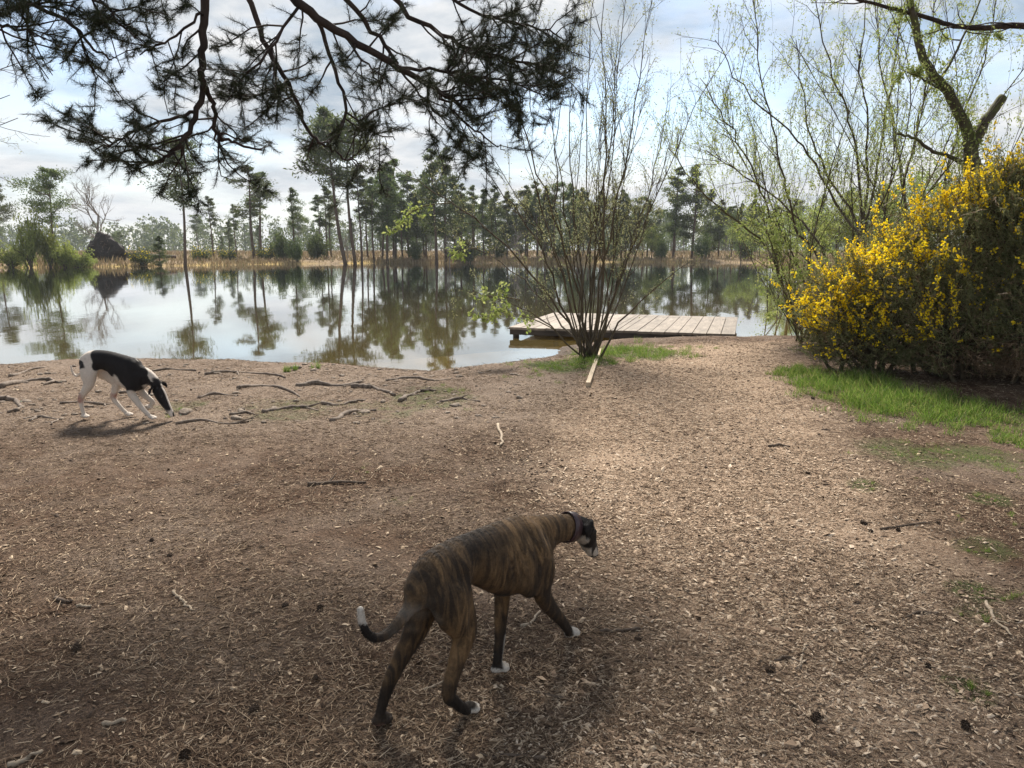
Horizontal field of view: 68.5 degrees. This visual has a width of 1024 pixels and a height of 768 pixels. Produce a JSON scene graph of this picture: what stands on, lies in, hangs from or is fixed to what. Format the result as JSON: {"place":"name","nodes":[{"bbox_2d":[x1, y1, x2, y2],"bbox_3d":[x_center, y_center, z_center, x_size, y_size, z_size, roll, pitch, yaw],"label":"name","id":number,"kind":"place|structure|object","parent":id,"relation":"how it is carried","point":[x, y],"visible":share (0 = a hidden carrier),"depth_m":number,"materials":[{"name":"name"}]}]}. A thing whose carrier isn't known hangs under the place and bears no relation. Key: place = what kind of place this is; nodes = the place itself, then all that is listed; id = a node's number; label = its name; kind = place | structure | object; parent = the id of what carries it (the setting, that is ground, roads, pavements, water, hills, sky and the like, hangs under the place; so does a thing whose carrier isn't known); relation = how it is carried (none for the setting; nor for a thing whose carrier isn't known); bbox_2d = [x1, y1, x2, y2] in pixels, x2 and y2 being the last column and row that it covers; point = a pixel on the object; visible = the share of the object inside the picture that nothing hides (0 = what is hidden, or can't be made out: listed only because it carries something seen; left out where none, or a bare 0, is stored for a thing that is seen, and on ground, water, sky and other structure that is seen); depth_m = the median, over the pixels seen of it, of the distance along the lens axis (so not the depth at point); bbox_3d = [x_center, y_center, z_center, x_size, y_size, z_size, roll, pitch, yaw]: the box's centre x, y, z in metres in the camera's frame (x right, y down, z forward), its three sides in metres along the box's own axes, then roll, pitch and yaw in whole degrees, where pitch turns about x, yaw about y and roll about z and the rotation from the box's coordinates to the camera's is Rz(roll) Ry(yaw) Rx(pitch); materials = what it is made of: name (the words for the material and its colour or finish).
{"place":"outdoors","nodes":[
{"label":"outdoors","id":0,"kind":"place"},
{"bbox_2d":[0,262,809,370],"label":"lake","id":1,"kind":"structure","parent":0,"point":[378,314],"depth_m":22.48,"materials":[{"name":"liquid"}]},
{"bbox_2d":[168,259,772,348],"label":"lake bed","id":2,"kind":"object","parent":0,"point":[313,262],"depth_m":96.31,"materials":[{"name":"soil"}]},
{"bbox_2d":[0,33,53,192],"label":"birch tree","id":3,"kind":"object","parent":2,"relation":"on","point":[16,118],"visible":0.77,"depth_m":11.52,"materials":[{"name":"plant"}]},
{"bbox_2d":[137,134,205,265],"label":"pine tree","id":4,"kind":"object","parent":2,"relation":"on","point":[172,193],"visible":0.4,"depth_m":81.30,"materials":[{"name":"plant"}]},
{"bbox_2d":[314,122,382,263],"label":"pine tree","id":5,"kind":"object","parent":2,"relation":"on","point":[325,181],"visible":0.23,"depth_m":93.04,"materials":[{"name":"plant"}]},
{"bbox_2d":[404,236,424,259],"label":"bush","id":6,"kind":"object","parent":2,"relation":"on","point":[415,252],"visible":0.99,"depth_m":101.92,"materials":[{"name":"green plant"}]},
{"bbox_2d":[454,234,477,262],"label":"bush","id":7,"kind":"object","parent":2,"relation":"on","point":[471,256],"visible":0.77,"depth_m":101.82,"materials":[{"name":"green plant"}]},
{"bbox_2d":[724,219,764,262],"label":"broadleaf tree","id":8,"kind":"object","parent":2,"relation":"on","point":[734,237],"visible":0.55,"depth_m":102.52,"materials":[{"name":"green plant"}]},
{"bbox_2d":[755,204,806,261],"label":"broadleaf tree","id":9,"kind":"object","parent":2,"relation":"on","point":[784,231],"visible":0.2,"depth_m":72.59,"materials":[{"name":"green plant"}]},
{"bbox_2d":[0,250,1023,767],"bbox_3d":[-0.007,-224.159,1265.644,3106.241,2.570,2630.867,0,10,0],"label":"ground","id":10,"kind":"structure","parent":0,"point":[332,538],"depth_m":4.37,"materials":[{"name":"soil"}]},
{"bbox_2d":[0,240,23,267],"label":"bush","id":11,"kind":"object","parent":10,"relation":"on","point":[8,259],"visible":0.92,"depth_m":73.21,"materials":[{"name":"green plant"}]},
{"bbox_2d":[0,183,23,257],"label":"pine tree","id":12,"kind":"object","parent":10,"relation":"on","point":[3,208],"visible":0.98,"depth_m":89.64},
{"bbox_2d":[7,749,42,767],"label":"fallen stick","id":13,"kind":"object","parent":10,"relation":"on","point":[13,763],"visible":1,"depth_m":2.33,"materials":[{"name":"brown wood"}]},
{"bbox_2d":[10,207,42,267],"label":"bush","id":14,"kind":"object","parent":10,"relation":"on","point":[28,251],"visible":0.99,"depth_m":73.49,"materials":[{"name":"green plant"}]},
{"bbox_2d":[0,377,62,387],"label":"exposed root","id":15,"kind":"object","parent":10,"relation":"on","point":[14,382],"visible":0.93,"depth_m":8.82,"materials":[{"name":"brown plant"}]},
{"bbox_2d":[3,165,80,264],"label":"pine tree","id":16,"kind":"object","parent":10,"relation":"on","point":[46,185],"visible":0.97,"depth_m":74.39,"materials":[{"name":"plant"}]},
{"bbox_2d":[33,217,62,267],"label":"bush","id":17,"kind":"object","parent":10,"relation":"on","point":[44,248],"visible":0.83,"depth_m":74.48,"materials":[{"name":"green plant"}]},
{"bbox_2d":[48,234,78,267],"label":"bush","id":18,"kind":"object","parent":10,"relation":"on","point":[67,251],"visible":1,"depth_m":74.31,"materials":[{"name":"green plant"}]},
{"bbox_2d":[56,243,98,266],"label":"bush","id":19,"kind":"object","parent":10,"relation":"on","point":[86,261],"visible":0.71,"depth_m":75.90,"materials":[{"name":"green plant"}]},
{"bbox_2d":[61,173,124,237],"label":"bare tree","id":20,"kind":"object","parent":10,"relation":"on","point":[90,203],"visible":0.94,"depth_m":96.47,"materials":[{"name":"plant"}]},
{"bbox_2d":[70,350,174,419],"bbox_3d":[-3.577,0.001,6.873,0.990,0.628,0.234,1,10,6],"label":"dog","id":21,"kind":"object","parent":10,"relation":"on","point":[132,376],"visible":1,"depth_m":6.80},
{"bbox_2d":[85,231,175,261],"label":"root plate","id":22,"kind":"object","parent":10,"relation":"on","point":[104,245],"visible":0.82,"depth_m":82.99,"materials":[{"name":"brown plant"}]},
{"bbox_2d":[124,245,153,265],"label":"gorse bush","id":23,"kind":"object","parent":10,"relation":"on","point":[142,257],"visible":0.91,"depth_m":80.27,"materials":[{"name":"green plant"}]},
{"bbox_2d":[147,236,170,266],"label":"pine tree","id":24,"kind":"object","parent":10,"relation":"on","point":[158,262],"visible":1,"depth_m":79.62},
{"bbox_2d":[186,214,209,248],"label":"pine tree","id":25,"kind":"object","parent":10,"relation":"on","point":[198,221],"visible":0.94,"depth_m":217.72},
{"bbox_2d":[188,245,214,260],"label":"gorse bush","id":26,"kind":"object","parent":10,"relation":"on","point":[200,254],"visible":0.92,"depth_m":90.30,"materials":[{"name":"green plant"}]},
{"bbox_2d":[199,196,219,255],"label":"pine tree","id":27,"kind":"object","parent":10,"relation":"on","point":[210,212],"visible":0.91,"depth_m":115.14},
{"bbox_2d":[175,415,257,423],"bbox_3d":[-2.682,0.328,6.848,0.711,0.072,0.162,-1,10,-7],"label":"exposed root","id":28,"kind":"object","parent":10,"relation":"on","point":[202,419],"visible":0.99,"depth_m":6.84,"materials":[{"name":"brown plant"}]},
{"bbox_2d":[216,246,236,259],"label":"gorse bush","id":29,"kind":"object","parent":10,"relation":"on","point":[226,255],"visible":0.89,"depth_m":92.52,"materials":[{"name":"green plant"}]},
{"bbox_2d":[222,220,236,248],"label":"pine tree","id":30,"kind":"object","parent":10,"relation":"on","point":[228,235],"visible":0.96,"depth_m":139.59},
{"bbox_2d":[204,370,285,377],"bbox_3d":[-3.318,-0.112,9.481,1.272,0.081,0.356,5,11,26],"label":"exposed root","id":31,"kind":"object","parent":10,"relation":"on","point":[237,372],"visible":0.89,"depth_m":9.62,"materials":[{"name":"brown plant"}]},
{"bbox_2d":[224,165,280,258],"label":"pine tree","id":32,"kind":"object","parent":10,"relation":"on","point":[249,205],"visible":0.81,"depth_m":101.29,"materials":[{"name":"plant"}]},
{"bbox_2d":[236,172,277,248],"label":"pine tree","id":33,"kind":"object","parent":10,"relation":"on","point":[260,237],"visible":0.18,"depth_m":109.23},
{"bbox_2d":[0,363,522,423],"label":"tree roots","id":34,"kind":"object","parent":10,"relation":"on","point":[184,411],"visible":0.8,"depth_m":7.88,"materials":[{"name":"bark"}]},
{"bbox_2d":[252,243,278,259],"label":"gorse bush","id":35,"kind":"object","parent":10,"relation":"on","point":[260,252],"visible":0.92,"depth_m":96.39,"materials":[{"name":"green plant"}]},
{"bbox_2d":[236,384,300,396],"bbox_3d":[-2.635,0.050,8.435,0.772,0.112,0.406,2,10,12],"label":"exposed root","id":36,"kind":"object","parent":10,"relation":"on","point":[241,386],"visible":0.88,"depth_m":8.45,"materials":[{"name":"brown plant"}]},
{"bbox_2d":[264,226,295,258],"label":"bush","id":37,"kind":"object","parent":10,"relation":"on","point":[280,241],"visible":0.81,"depth_m":97.52,"materials":[{"name":"green plant"}]},
{"bbox_2d":[261,402,321,412],"bbox_3d":[-2.164,0.240,7.400,0.584,0.078,0.204,-4,11,-20],"label":"exposed root","id":38,"kind":"object","parent":10,"relation":"on","point":[287,407],"visible":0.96,"depth_m":7.42,"materials":[{"name":"brown plant"}]},
{"bbox_2d":[283,237,304,260],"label":"bush","id":39,"kind":"object","parent":10,"relation":"on","point":[296,251],"visible":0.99,"depth_m":95.04,"materials":[{"name":"green plant"}]},
{"bbox_2d":[282,187,309,243],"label":"pine tree","id":40,"kind":"object","parent":10,"relation":"on","point":[293,209],"visible":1,"depth_m":97.32,"materials":[{"name":"plant"}]},
{"bbox_2d":[289,212,309,242],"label":"pine tree","id":41,"kind":"object","parent":10,"relation":"on","point":[300,227],"visible":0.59,"depth_m":179.44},
{"bbox_2d":[0,0,599,218],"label":"pine tree","id":42,"kind":"object","parent":10,"relation":"on","point":[100,20],"visible":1,"depth_m":4.67,"materials":[{"name":"green plant"}]},
{"bbox_2d":[309,194,326,255],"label":"pine tree","id":43,"kind":"object","parent":10,"relation":"on","point":[315,201],"visible":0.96,"depth_m":109.16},
{"bbox_2d":[303,227,334,258],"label":"bush","id":44,"kind":"object","parent":10,"relation":"on","point":[315,247],"visible":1,"depth_m":102.17,"materials":[{"name":"green plant"}]},
{"bbox_2d":[283,103,363,263],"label":"pine tree","id":45,"kind":"object","parent":10,"relation":"on","point":[324,115],"visible":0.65,"depth_m":88.49,"materials":[{"name":"plant"}]},
{"bbox_2d":[313,185,340,258],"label":"pine tree","id":46,"kind":"object","parent":10,"relation":"on","point":[326,193],"visible":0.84,"depth_m":109.09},
{"bbox_2d":[295,380,362,386],"bbox_3d":[-2.150,0.001,8.853,0.781,0.098,0.188,-2,10,-14],"label":"exposed root","id":47,"kind":"object","parent":10,"relation":"on","point":[314,382],"visible":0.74,"depth_m":8.83,"materials":[{"name":"brown plant"}]},
{"bbox_2d":[317,190,345,256],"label":"pine tree","id":48,"kind":"object","parent":10,"relation":"on","point":[331,220],"visible":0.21,"depth_m":117.38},
{"bbox_2d":[307,472,365,485],"bbox_3d":[-1.183,0.644,5.094,0.391,0.065,0.107,-2,10,-10],"label":"fallen stick","id":49,"kind":"object","parent":10,"relation":"on","point":[330,481],"visible":1,"depth_m":5.06,"materials":[{"name":"wood"}]},
{"bbox_2d":[343,171,377,263],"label":"pine tree","id":50,"kind":"object","parent":10,"relation":"on","point":[358,195],"visible":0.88,"depth_m":95.30,"materials":[{"name":"plant"}]},
{"bbox_2d":[353,176,383,262],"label":"pine tree","id":51,"kind":"object","parent":10,"relation":"on","point":[373,221],"visible":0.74,"depth_m":98.07,"materials":[{"name":"plant"}]},
{"bbox_2d":[351,383,395,395],"bbox_3d":[-1.528,0.064,8.544,0.830,0.080,0.186,9,14,42],"label":"exposed root","id":52,"kind":"object","parent":10,"relation":"on","point":[357,385],"visible":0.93,"depth_m":8.68,"materials":[{"name":"brown plant"}]},
{"bbox_2d":[366,167,399,258],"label":"pine tree","id":53,"kind":"object","parent":10,"relation":"on","point":[375,196],"visible":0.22,"depth_m":103.37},
{"bbox_2d":[368,161,404,262],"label":"pine tree","id":54,"kind":"object","parent":10,"relation":"on","point":[387,182],"visible":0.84,"depth_m":97.79,"materials":[{"name":"plant"}]},
{"bbox_2d":[375,158,411,258],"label":"pine tree","id":55,"kind":"object","parent":10,"relation":"on","point":[403,176],"visible":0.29,"depth_m":103.31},
{"bbox_2d":[390,189,416,255],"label":"pine tree","id":56,"kind":"object","parent":10,"relation":"on","point":[403,230],"visible":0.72,"depth_m":103.83,"materials":[{"name":"plant"}]},
{"bbox_2d":[396,171,425,257],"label":"pine tree","id":57,"kind":"object","parent":10,"relation":"on","point":[407,187],"visible":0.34,"depth_m":108.57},
{"bbox_2d":[404,195,430,250],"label":"pine tree","id":58,"kind":"object","parent":10,"relation":"on","point":[414,200],"visible":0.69,"depth_m":106.31,"materials":[{"name":"plant"}]},
{"bbox_2d":[0,249,844,265],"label":"heath grass","id":59,"kind":"structure","parent":10,"relation":"on","point":[685,253],"depth_m":118.93,"materials":[{"name":"plant"}]},
{"bbox_2d":[410,148,454,263],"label":"pine tree","id":60,"kind":"object","parent":10,"relation":"on","point":[433,167],"visible":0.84,"depth_m":96.13,"materials":[{"name":"plant"}]},
{"bbox_2d":[411,146,467,261],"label":"pine tree","id":61,"kind":"object","parent":10,"relation":"on","point":[448,218],"visible":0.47,"depth_m":101.34,"materials":[{"name":"plant"}]},
{"bbox_2d":[449,183,470,246],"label":"pine tree","id":62,"kind":"object","parent":10,"relation":"on","point":[460,185],"visible":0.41,"depth_m":109.73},
{"bbox_2d":[459,184,481,247],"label":"pine tree","id":63,"kind":"object","parent":10,"relation":"on","point":[471,193],"visible":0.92,"depth_m":106.88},
{"bbox_2d":[357,511,597,725],"bbox_3d":[-0.046,0.769,2.692,0.269,0.613,1.233,9,13,41],"label":"dog","id":64,"kind":"object","parent":10,"relation":"on","point":[502,561],"visible":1,"depth_m":2.47},
{"bbox_2d":[36,254,921,295],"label":"dry reeds","id":65,"kind":"object","parent":10,"relation":"on","point":[265,261],"visible":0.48,"depth_m":100.00,"materials":[{"name":"plant"}]},
{"bbox_2d":[0,204,964,250],"bbox_3d":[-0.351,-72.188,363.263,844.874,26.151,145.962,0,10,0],"label":"woods","id":66,"kind":"object","parent":10,"relation":"on","point":[144,240],"visible":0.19,"depth_m":330.76,"materials":[{"name":"plant"}]},
{"bbox_2d":[474,189,498,255],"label":"pine tree","id":67,"kind":"object","parent":10,"relation":"on","point":[484,217],"visible":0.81,"depth_m":110.00,"materials":[{"name":"plant"}]},
{"bbox_2d":[483,185,507,237],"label":"pine tree","id":68,"kind":"object","parent":10,"relation":"on","point":[491,205],"visible":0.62,"depth_m":112.95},
{"bbox_2d":[487,233,508,257],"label":"bush","id":69,"kind":"object","parent":10,"relation":"on","point":[500,252],"visible":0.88,"depth_m":107.75,"materials":[{"name":"green plant"}]},
{"bbox_2d":[494,195,518,256],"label":"pine tree","id":70,"kind":"object","parent":10,"relation":"on","point":[508,221],"visible":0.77,"depth_m":110.22,"materials":[{"name":"plant"}]},
{"bbox_2d":[506,203,527,254],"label":"pine tree","id":71,"kind":"object","parent":10,"relation":"on","point":[518,224],"visible":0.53,"depth_m":112.46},
{"bbox_2d":[509,189,550,256],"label":"pine tree","id":72,"kind":"object","parent":10,"relation":"on","point":[521,195],"visible":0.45,"depth_m":113.66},
{"bbox_2d":[523,181,549,256],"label":"pine tree","id":73,"kind":"object","parent":10,"relation":"on","point":[532,203],"visible":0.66,"depth_m":111.08,"materials":[{"name":"plant"}]},
{"bbox_2d":[531,185,555,255],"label":"pine tree","id":74,"kind":"object","parent":10,"relation":"on","point":[546,219],"visible":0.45,"depth_m":112.14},
{"bbox_2d":[372,0,750,358],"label":"shrub","id":75,"kind":"object","parent":10,"relation":"on","point":[586,346],"visible":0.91,"depth_m":10.73,"materials":[{"name":"brown plant"}]},
{"bbox_2d":[545,181,585,236],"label":"pine tree","id":76,"kind":"object","parent":10,"relation":"on","point":[559,189],"visible":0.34,"depth_m":115.35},
{"bbox_2d":[560,183,581,255],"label":"pine tree","id":77,"kind":"object","parent":10,"relation":"on","point":[570,193],"visible":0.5,"depth_m":111.85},
{"bbox_2d":[575,187,595,253],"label":"pine tree","id":78,"kind":"object","parent":10,"relation":"on","point":[585,215],"visible":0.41,"depth_m":114.86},
{"bbox_2d":[502,335,720,383],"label":"grass","id":79,"kind":"structure","parent":10,"relation":"on","point":[640,349],"depth_m":11.12,"materials":[{"name":"plant"}]},
{"bbox_2d":[509,312,737,338],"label":"jetty","id":80,"kind":"object","parent":10,"relation":"on","point":[653,326],"visible":0.62,"depth_m":15.14,"materials":[{"name":"wood"}]},
{"bbox_2d":[615,189,632,257],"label":"pine tree","id":81,"kind":"object","parent":10,"relation":"on","point":[623,200],"visible":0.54,"depth_m":113.90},
{"bbox_2d":[624,205,647,255],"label":"pine tree","id":82,"kind":"object","parent":10,"relation":"on","point":[639,236],"visible":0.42,"depth_m":111.56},
{"bbox_2d":[642,224,660,258],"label":"broadleaf tree","id":83,"kind":"object","parent":10,"relation":"on","point":[650,242],"visible":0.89,"depth_m":109.55,"materials":[{"name":"green plant"}]},
{"bbox_2d":[650,234,670,258],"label":"bush","id":84,"kind":"object","parent":10,"relation":"on","point":[662,249],"visible":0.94,"depth_m":109.65,"materials":[{"name":"green plant"}]},
{"bbox_2d":[657,166,694,257],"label":"pine tree","id":85,"kind":"object","parent":10,"relation":"on","point":[676,206],"visible":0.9,"depth_m":110.43,"materials":[{"name":"plant"}]},
{"bbox_2d":[660,163,713,258],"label":"pine tree","id":86,"kind":"object","parent":10,"relation":"on","point":[684,234],"visible":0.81,"depth_m":110.04,"materials":[{"name":"plant"}]},
{"bbox_2d":[690,232,710,257],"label":"bush","id":87,"kind":"object","parent":10,"relation":"on","point":[704,245],"visible":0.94,"depth_m":109.61,"materials":[{"name":"green plant"}]},
{"bbox_2d":[696,189,724,257],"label":"pine tree","id":88,"kind":"object","parent":10,"relation":"on","point":[713,247],"visible":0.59,"depth_m":116.83,"materials":[{"name":"plant"}]},
{"bbox_2d":[711,199,730,254],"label":"pine tree","id":89,"kind":"object","parent":10,"relation":"on","point":[719,233],"visible":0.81,"depth_m":113.20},
{"bbox_2d":[638,55,865,335],"bbox_3d":[5.120,-4.277,17.080,4.961,6.326,12.434,5,11,24],"label":"willow tree","id":90,"kind":"object","parent":10,"relation":"on","point":[754,175],"visible":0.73,"depth_m":12.76,"materials":[{"name":"green plant"}]},
{"bbox_2d":[768,192,835,269],"bbox_3d":[19.556,-10.026,50.616,3.542,5.456,5.051,-6,12,-32],"label":"broadleaf tree","id":91,"kind":"object","parent":10,"relation":"on","point":[801,224],"visible":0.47,"depth_m":50.24,"materials":[{"name":"green plant"}]},
{"bbox_2d":[732,163,896,343],"bbox_3d":[4.765,-2.101,12.020,2.355,2.982,1.964,-3,11,-18],"label":"shrub","id":92,"kind":"object","parent":10,"relation":"on","point":[798,275],"visible":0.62,"depth_m":12.35,"materials":[{"name":"green plant"}]},
{"bbox_2d":[796,183,874,265],"bbox_3d":[19.351,-9.046,44.234,3.557,5.301,4.760,-10,14,-43],"label":"broadleaf tree","id":93,"kind":"object","parent":10,"relation":"on","point":[838,231],"visible":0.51,"depth_m":44.25,"materials":[{"name":"green plant"}]},
{"bbox_2d":[667,0,1023,341],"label":"willow tree","id":94,"kind":"object","parent":10,"relation":"on","point":[784,180],"visible":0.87,"depth_m":12.68,"materials":[{"name":"green plant"}]},
{"bbox_2d":[839,176,923,240],"bbox_3d":[19.484,-8.362,39.328,3.752,5.780,5.351,0,10,-3],"label":"broadleaf tree","id":95,"kind":"object","parent":10,"relation":"on","point":[867,205],"visible":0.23,"depth_m":39.31,"materials":[{"name":"green plant"}]},
{"bbox_2d":[765,0,1020,301],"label":"willow tree","id":96,"kind":"object","parent":10,"relation":"on","point":[878,151],"visible":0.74,"depth_m":12.88,"materials":[{"name":"green plant"}]},
{"bbox_2d":[765,361,1023,478],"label":"grass","id":97,"kind":"structure","parent":10,"relation":"on","point":[855,384],"depth_m":7.36,"materials":[{"name":"plant"}]},
{"bbox_2d":[766,0,1023,284],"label":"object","id":98,"kind":"object","parent":10,"relation":"on","point":[924,88],"visible":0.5,"depth_m":13.87,"materials":[{"name":"green plant"}]},
{"bbox_2d":[770,120,1023,384],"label":"gorse bush","id":99,"kind":"object","parent":10,"relation":"on","point":[964,325],"visible":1,"depth_m":8.50,"materials":[{"name":"yellow plant"}]},
{"bbox_2d":[875,155,956,246],"bbox_3d":[20.097,-8.089,37.011,4.074,6.072,5.452,4,11,21],"label":"broadleaf tree","id":100,"kind":"object","parent":10,"relation":"on","point":[920,181],"visible":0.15,"depth_m":36.43,"materials":[{"name":"green plant"}]},
{"bbox_2d":[811,0,1023,49],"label":"oak tree","id":101,"kind":"object","parent":10,"relation":"on","point":[996,26],"visible":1,"depth_m":10.58,"materials":[{"name":"brown plant"}]},
{"bbox_2d":[886,0,1007,285],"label":"oak tree","id":102,"kind":"object","parent":10,"relation":"on","point":[973,140],"visible":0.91,"depth_m":10.55,"materials":[{"name":"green plant"}]},
{"bbox_2d":[0,0,1023,249],"label":"sky","id":103,"kind":"structure","parent":0,"point":[132,202],"materials":[{"name":"white"}]},
{"bbox_2d":[164,362,1023,696],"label":"grass","id":104,"kind":"structure","parent":0,"point":[1012,514],"depth_m":4.71,"materials":[{"name":"plant"}]},
{"bbox_2d":[397,338,1023,767],"bbox_3d":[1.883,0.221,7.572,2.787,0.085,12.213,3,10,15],"label":"path","id":105,"kind":"structure","parent":0,"point":[916,548],"depth_m":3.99,"materials":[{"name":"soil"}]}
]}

